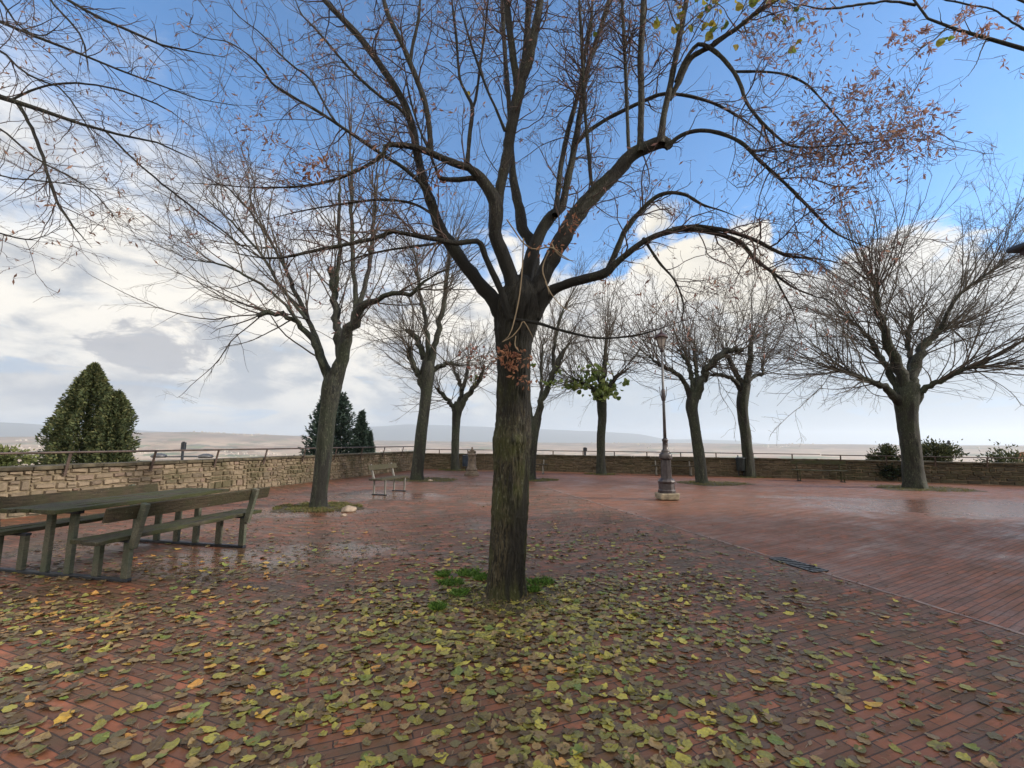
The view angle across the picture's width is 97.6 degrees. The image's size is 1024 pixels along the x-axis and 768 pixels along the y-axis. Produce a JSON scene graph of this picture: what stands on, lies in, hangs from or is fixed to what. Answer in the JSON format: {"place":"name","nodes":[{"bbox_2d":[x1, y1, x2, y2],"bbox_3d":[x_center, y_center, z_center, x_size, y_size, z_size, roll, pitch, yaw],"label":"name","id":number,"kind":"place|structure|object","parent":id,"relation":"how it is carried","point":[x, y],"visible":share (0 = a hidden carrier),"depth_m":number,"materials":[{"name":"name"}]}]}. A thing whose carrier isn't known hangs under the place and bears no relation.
{"place":"outdoors","nodes":[
{"label":"outdoors","id":0,"kind":"place"},
{"bbox_2d":[0,469,1023,767],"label":"brick plaza ground","id":1,"kind":"structure","parent":0,"point":[916,545],"depth_m":4.28,"materials":[{"name":"red brick"}]},
{"bbox_2d":[0,483,269,582],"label":"picnic table","id":2,"kind":"object","parent":1,"relation":"on","point":[140,508],"visible":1,"depth_m":5.40,"materials":[{"name":"wood"}]},
{"bbox_2d":[0,0,285,301],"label":"lime tree","id":3,"kind":"object","parent":1,"relation":"on","point":[20,104],"visible":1,"depth_m":4.26,"materials":[{"name":"brown plant"}]},
{"bbox_2d":[0,451,412,518],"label":"stone wall","id":4,"kind":"structure","parent":1,"relation":"on","point":[238,474],"depth_m":12.21,"materials":[{"name":"beige stone"}]},
{"bbox_2d":[0,446,413,475],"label":"metal railing","id":5,"kind":"object","parent":4,"relation":"on","point":[72,452],"visible":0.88,"depth_m":11.18,"materials":[{"name":"grey metal"}]},
{"bbox_2d":[27,16,539,507],"bbox_3d":[-5.367,-3.523,11.470,12.107,13.053,8.053,0,-7,0],"label":"lime tree","id":6,"kind":"object","parent":1,"relation":"on","point":[333,374],"visible":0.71,"depth_m":10.74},
{"bbox_2d":[270,502,364,512],"bbox_3d":[-4.441,2.868,10.499,2.002,0.014,1.537,2,-7,-12],"label":"soil patch","id":7,"kind":"object","parent":1,"relation":"on","point":[288,510],"visible":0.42,"depth_m":10.11,"materials":[{"name":"brown soil"}]},
{"bbox_2d":[272,501,363,511],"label":"grass","id":8,"kind":"structure","parent":7,"relation":"on","point":[318,509],"depth_m":10.28,"materials":[{"name":"green plant"}]},
{"bbox_2d":[341,505,356,511],"bbox_3d":[-3.607,2.737,9.865,0.317,0.133,0.318,-2,-8,19],"label":"stone","id":9,"kind":"object","parent":7,"relation":"on","point":[348,508],"visible":1,"depth_m":9.79,"materials":[{"name":"beige stone"}]},
{"bbox_2d":[368,463,408,495],"bbox_3d":[-3.704,2.825,13.425,0.573,0.866,1.557,-2,-8,16],"label":"park bench","id":10,"kind":"object","parent":1,"relation":"on","point":[371,467],"visible":1,"depth_m":13.29,"materials":[{"name":"metal"}]},
{"bbox_2d":[386,478,452,481],"bbox_3d":[-3.625,3.843,18.030,2.776,0.014,2.068,0,-7,0],"label":"soil patch","id":11,"kind":"object","parent":1,"relation":"on","point":[425,480],"visible":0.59,"depth_m":17.53,"materials":[{"name":"brown soil"}]},
{"bbox_2d":[314,168,524,479],"bbox_3d":[-3.670,-2.684,19.146,8.372,13.424,7.866,0,-7,0],"label":"lime tree","id":12,"kind":"object","parent":11,"relation":"on","point":[424,374],"visible":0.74,"depth_m":18.45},
{"bbox_2d":[391,477,456,481],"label":"grass","id":13,"kind":"structure","parent":11,"relation":"on","point":[436,479],"depth_m":17.83,"materials":[{"name":"green plant"}]},
{"bbox_2d":[427,600,448,610],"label":"grass","id":14,"kind":"structure","parent":1,"relation":"on","point":[437,605],"depth_m":4.14,"materials":[{"name":"green plant"}]},
{"bbox_2d":[430,569,451,576],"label":"grass","id":15,"kind":"structure","parent":1,"relation":"on","point":[446,573],"depth_m":5.16,"materials":[{"name":"green plant"}]},
{"bbox_2d":[434,575,463,585],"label":"grass","id":16,"kind":"structure","parent":1,"relation":"on","point":[448,581],"depth_m":4.89,"materials":[{"name":"green plant"}]},
{"bbox_2d":[462,454,467,470],"bbox_3d":[-2.414,4.098,23.400,0.391,0.902,0.421,0,-7,0],"label":"litter bin","id":17,"kind":"object","parent":1,"relation":"on","point":[464,460],"visible":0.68,"depth_m":23.25,"materials":[{"name":"metal"}]},
{"bbox_2d":[455,566,486,576],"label":"grass","id":18,"kind":"structure","parent":1,"relation":"on","point":[469,572],"depth_m":5.22,"materials":[{"name":"green plant"}]},
{"bbox_2d":[464,447,478,475],"bbox_3d":[-1.837,3.540,20.541,0.665,1.290,0.665,0,-7,0],"label":"drinking fountain","id":19,"kind":"object","parent":1,"relation":"on","point":[471,469],"visible":0.99,"depth_m":20.36,"materials":[{"name":"stone"}]},
{"bbox_2d":[472,571,487,580],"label":"grass","id":20,"kind":"structure","parent":1,"relation":"on","point":[479,576],"depth_m":5.05,"materials":[{"name":"green plant"}]},
{"bbox_2d":[436,585,568,616],"bbox_3d":[-0.082,2.142,4.596,1.223,0.014,0.986,-4,-8,30],"label":"soil patch","id":21,"kind":"object","parent":1,"relation":"on","point":[522,605],"visible":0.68,"depth_m":4.40,"materials":[{"name":"brown soil"}]},
{"bbox_2d":[446,586,470,596],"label":"grass","id":22,"kind":"structure","parent":21,"relation":"on","point":[459,591],"depth_m":4.53,"materials":[{"name":"green plant"}]},
{"bbox_2d":[442,582,573,611],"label":"grass","id":23,"kind":"structure","parent":21,"relation":"on","point":[493,604],"depth_m":4.34,"materials":[{"name":"green plant"}]},
{"bbox_2d":[526,583,542,592],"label":"grass","id":24,"kind":"structure","parent":21,"relation":"on","point":[533,588],"depth_m":4.64,"materials":[{"name":"green plant"}]},
{"bbox_2d":[0,506,1023,767],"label":"leaf litter","id":25,"kind":"object","parent":1,"relation":"on","point":[536,722],"visible":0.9,"depth_m":3.04,"materials":[{"name":"yellow plant"}]},
{"bbox_2d":[0,564,1023,767],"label":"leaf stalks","id":26,"kind":"object","parent":1,"relation":"on","point":[505,659],"visible":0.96,"depth_m":3.17,"materials":[{"name":"plant"}]},
{"bbox_2d":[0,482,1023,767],"bbox_3d":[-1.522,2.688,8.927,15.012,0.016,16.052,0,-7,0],"label":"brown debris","id":27,"kind":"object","parent":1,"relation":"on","point":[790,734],"visible":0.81,"depth_m":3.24,"materials":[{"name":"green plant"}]},
{"bbox_2d":[525,575,554,585],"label":"grass","id":28,"kind":"structure","parent":1,"relation":"on","point":[542,579],"depth_m":4.91,"materials":[{"name":"green plant"}]},
{"bbox_2d":[529,478,553,481],"bbox_3d":[0.806,3.934,18.478,1.998,0.014,1.691,-4,-9,31],"label":"soil patch","id":29,"kind":"object","parent":1,"relation":"on","point":[540,481],"visible":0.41,"depth_m":17.78,"materials":[{"name":"brown soil"}]},
{"bbox_2d":[531,477,558,480],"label":"grass","id":30,"kind":"structure","parent":29,"relation":"on","point":[544,479],"depth_m":18.19,"materials":[{"name":"green plant"}]},
{"bbox_2d":[536,456,547,473],"bbox_3d":[0.816,3.967,22.050,1.907,0.866,0.573,-1,-7,11],"label":"park bench","id":31,"kind":"object","parent":1,"relation":"on","point":[542,457],"visible":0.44,"depth_m":22.10,"materials":[{"name":"metal"}]},
{"bbox_2d":[459,242,650,479],"bbox_3d":[1.336,-1.207,19.368,7.520,10.618,6.556,0,-7,0],"label":"lime tree","id":32,"kind":"object","parent":1,"relation":"on","point":[536,418],"visible":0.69,"depth_m":18.72,"materials":[{"name":"brown plant"}]},
{"bbox_2d":[137,0,1003,600],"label":"lime tree","id":33,"kind":"object","parent":1,"relation":"on","point":[521,300],"visible":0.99,"depth_m":4.63,"materials":[{"name":"brown plant"}]},
{"bbox_2d":[487,246,691,473],"bbox_3d":[4.371,-1.595,22.691,9.328,12.252,8.024,-2,-8,18],"label":"lime tree","id":34,"kind":"object","parent":1,"relation":"on","point":[601,392],"visible":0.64,"depth_m":22.18,"materials":[{"name":"brown plant"}]},
{"bbox_2d":[424,453,822,478],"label":"stone wall","id":35,"kind":"structure","parent":1,"relation":"on","point":[764,467],"depth_m":22.53,"materials":[{"name":"brown stone"}]},
{"bbox_2d":[426,449,819,458],"bbox_3d":[4.523,3.592,23.083,19.634,0.270,0.839,-1,-8,15],"label":"metal railing","id":36,"kind":"object","parent":35,"relation":"on","point":[638,451],"visible":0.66,"depth_m":22.77,"materials":[{"name":"grey metal"}]},
{"bbox_2d":[654,330,679,499],"bbox_3d":[4.273,0.808,12.569,0.560,4.814,0.513,0,-7,0],"label":"street lamp","id":37,"kind":"object","parent":1,"relation":"on","point":[666,489],"visible":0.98,"depth_m":12.32,"materials":[{"name":"metal"}]},
{"bbox_2d":[650,457,693,475],"bbox_3d":[7.699,3.939,21.424,2.007,0.866,0.573,-1,-7,11],"label":"park bench","id":38,"kind":"object","parent":1,"relation":"on","point":[676,459],"visible":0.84,"depth_m":21.50,"materials":[{"name":"metal"}]},
{"bbox_2d":[558,258,834,482],"bbox_3d":[7.756,-0.562,18.703,11.431,9.221,7.363,3,-8,-20],"label":"lime tree","id":39,"kind":"object","parent":1,"relation":"on","point":[694,389],"visible":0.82,"depth_m":17.79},
{"bbox_2d":[675,481,751,485],"bbox_3d":[7.866,3.859,17.487,2.719,0.014,2.058,3,-8,-18],"label":"soil patch","id":40,"kind":"object","parent":1,"relation":"on","point":[706,484],"visible":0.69,"depth_m":17.17,"materials":[{"name":"brown soil"}]},
{"bbox_2d":[676,480,750,485],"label":"grass","id":41,"kind":"structure","parent":40,"relation":"on","point":[713,482],"depth_m":17.27,"materials":[{"name":"green plant"}]},
{"bbox_2d":[614,193,904,476],"bbox_3d":[10.674,-1.946,21.671,12.138,12.750,11.106,0,-7,0],"label":"lime tree","id":42,"kind":"object","parent":1,"relation":"on","point":[742,399],"visible":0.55,"depth_m":21.00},
{"bbox_2d":[549,488,1023,634],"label":"drain channel","id":43,"kind":"object","parent":1,"relation":"on","point":[843,578],"visible":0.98,"depth_m":4.81,"materials":[{"name":"concrete"}]},
{"bbox_2d":[769,557,828,572],"bbox_3d":[3.683,2.328,5.784,0.245,0.016,0.685,2,-8,-15],"label":"drain grate","id":44,"kind":"object","parent":1,"relation":"on","point":[802,565],"visible":1,"depth_m":5.72,"materials":[{"name":"metal"}]},
{"bbox_2d":[790,460,849,482],"bbox_3d":[12.877,3.634,18.753,2.007,0.866,0.573,-2,-8,18],"label":"park bench","id":45,"kind":"object","parent":1,"relation":"on","point":[838,462],"visible":1,"depth_m":18.80,"materials":[{"name":"brown wood"}]},
{"bbox_2d":[704,136,1023,488],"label":"lime tree","id":46,"kind":"object","parent":1,"relation":"on","point":[905,394],"visible":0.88,"depth_m":16.35,"materials":[{"name":"brown plant"}]},
{"bbox_2d":[873,457,901,480],"bbox_3d":[16.095,3.730,19.240,1.234,1.185,1.385,0,-7,0],"label":"shrub","id":47,"kind":"object","parent":1,"relation":"on","point":[891,469],"visible":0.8,"depth_m":18.96,"materials":[{"name":"green plant"}]},
{"bbox_2d":[793,0,1023,116],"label":"lime tree","id":48,"kind":"object","parent":1,"relation":"on","point":[976,35],"visible":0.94,"depth_m":4.22,"materials":[{"name":"brown plant"}]},
{"bbox_2d":[821,459,1023,485],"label":"stone wall","id":49,"kind":"structure","parent":1,"relation":"on","point":[1000,473],"depth_m":18.27,"materials":[{"name":"brown stone"}]},
{"bbox_2d":[826,455,1023,467],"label":"metal railing","id":50,"kind":"object","parent":49,"relation":"on","point":[929,456],"visible":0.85,"depth_m":18.39,"materials":[{"name":"grey metal"}]},
{"bbox_2d":[875,485,987,491],"bbox_3d":[14.494,3.729,16.090,3.173,0.014,2.296,0,-7,0],"label":"soil patch","id":51,"kind":"object","parent":1,"relation":"on","point":[908,489],"visible":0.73,"depth_m":15.49,"materials":[{"name":"brown soil"}]},
{"bbox_2d":[868,484,975,491],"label":"grass","id":52,"kind":"structure","parent":51,"relation":"on","point":[944,488],"depth_m":15.69,"materials":[{"name":"green plant"}]},
{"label":"soil patch","id":53,"kind":"structure","parent":1,"relation":"on","visible":0},
{"bbox_2d":[381,306,496,469],"bbox_3d":[-3.194,0.085,25.071,7.796,9.347,6.842,0,-7,0],"label":"lime tree","id":54,"kind":"object","parent":53,"relation":"on","point":[458,406],"visible":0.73,"depth_m":24.42,"materials":[{"name":"brown plant"}]},
{"bbox_2d":[438,469,465,470],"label":"grass","id":55,"kind":"structure","parent":53,"relation":"on","point":[452,470],"depth_m":23.76,"materials":[{"name":"green plant"}]},
{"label":"soil patch","id":56,"kind":"structure","parent":1,"relation":"on","visible":0},
{"bbox_2d":[584,472,615,474],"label":"grass","id":57,"kind":"structure","parent":56,"relation":"on","point":[600,473],"depth_m":21.74,"materials":[{"name":"green plant"}]},
{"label":"soil patch","id":58,"kind":"structure","parent":1,"relation":"on","visible":0},
{"bbox_2d":[735,455,745,475],"bbox_3d":[10.605,3.812,20.784,0.433,0.998,0.461,0,-7,0],"label":"litter bin","id":59,"kind":"object","parent":58,"relation":"on","point":[740,463],"visible":0.99,"depth_m":20.63,"materials":[{"name":"metal"}]},
{"bbox_2d":[733,475,771,477],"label":"grass","id":60,"kind":"structure","parent":58,"relation":"on","point":[753,477],"depth_m":20.41,"materials":[{"name":"green plant"}]},
{"bbox_2d":[0,422,1023,465],"bbox_3d":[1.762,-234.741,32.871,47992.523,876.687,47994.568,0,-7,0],"label":"valley terrain","id":61,"kind":"structure","parent":0,"point":[568,442],"depth_m":5852.31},
{"bbox_2d":[0,444,39,466],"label":"shrub","id":62,"kind":"object","parent":61,"relation":"on","point":[8,460],"visible":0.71,"depth_m":13.49,"materials":[{"name":"green plant"}]},
{"bbox_2d":[22,361,141,465],"bbox_3d":[-16.353,3.612,17.181,3.854,9.076,3.647,0,-7,0],"label":"cypress tree","id":63,"kind":"object","parent":61,"relation":"on","point":[108,418],"visible":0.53,"depth_m":16.88,"materials":[{"name":"green plant"}]},
{"bbox_2d":[150,442,213,459],"bbox_3d":[-18.898,5.996,25.425,3.456,5.409,0.800,0,-7,0],"label":"road lamp","id":64,"kind":"object","parent":61,"relation":"on","point":[162,455],"visible":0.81,"depth_m":25.61,"materials":[{"name":"metal"}]},
{"bbox_2d":[298,395,341,454],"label":"spruce tree","id":65,"kind":"object","parent":61,"relation":"on","point":[314,430],"visible":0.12,"depth_m":31.39,"materials":[{"name":"green plant"}]},
{"bbox_2d":[307,392,356,454],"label":"spruce tree","id":66,"kind":"object","parent":61,"relation":"on","point":[344,421],"visible":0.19,"depth_m":32.59,"materials":[{"name":"green plant"}]},
{"bbox_2d":[347,409,374,452],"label":"spruce tree","id":67,"kind":"object","parent":61,"relation":"on","point":[360,432],"visible":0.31,"depth_m":31.54,"materials":[{"name":"green plant"}]},
{"bbox_2d":[363,430,376,452],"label":"spruce tree","id":68,"kind":"object","parent":61,"relation":"on","point":[369,440],"visible":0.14,"depth_m":30.61,"materials":[{"name":"green plant"}]},
{"bbox_2d":[16,431,1023,456],"bbox_3d":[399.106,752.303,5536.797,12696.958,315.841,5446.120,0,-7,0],"label":"distant villages","id":69,"kind":"object","parent":61,"relation":"on","point":[237,453],"visible":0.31,"depth_m":4663.73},
{"bbox_2d":[865,441,900,460],"bbox_3d":[17.645,3.417,21.119,2.115,1.400,1.697,4,-8,-28],"label":"shrub","id":70,"kind":"object","parent":61,"relation":"on","point":[886,449],"visible":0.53,"depth_m":20.75,"materials":[{"name":"green plant"}]},
{"bbox_2d":[921,436,969,461],"bbox_3d":[19.029,3.218,20.226,2.179,1.836,1.996,0,-7,0],"label":"shrub","id":71,"kind":"object","parent":61,"relation":"on","point":[935,448],"visible":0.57,"depth_m":19.98,"materials":[{"name":"green plant"}]},
{"bbox_2d":[973,439,1023,462],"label":"shrub","id":72,"kind":"object","parent":61,"relation":"on","point":[1006,454],"visible":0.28,"depth_m":19.51,"materials":[{"name":"green plant"}]},
{"bbox_2d":[0,0,1023,444],"label":"sky","id":73,"kind":"structure","parent":0,"point":[45,343],"materials":[{"name":"blue"}]},
{"bbox_2d":[1006,242,1023,254],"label":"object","id":74,"kind":"structure","parent":0,"point":[1017,249],"depth_m":8.96,"materials":[{"name":"paint"}]}
]}

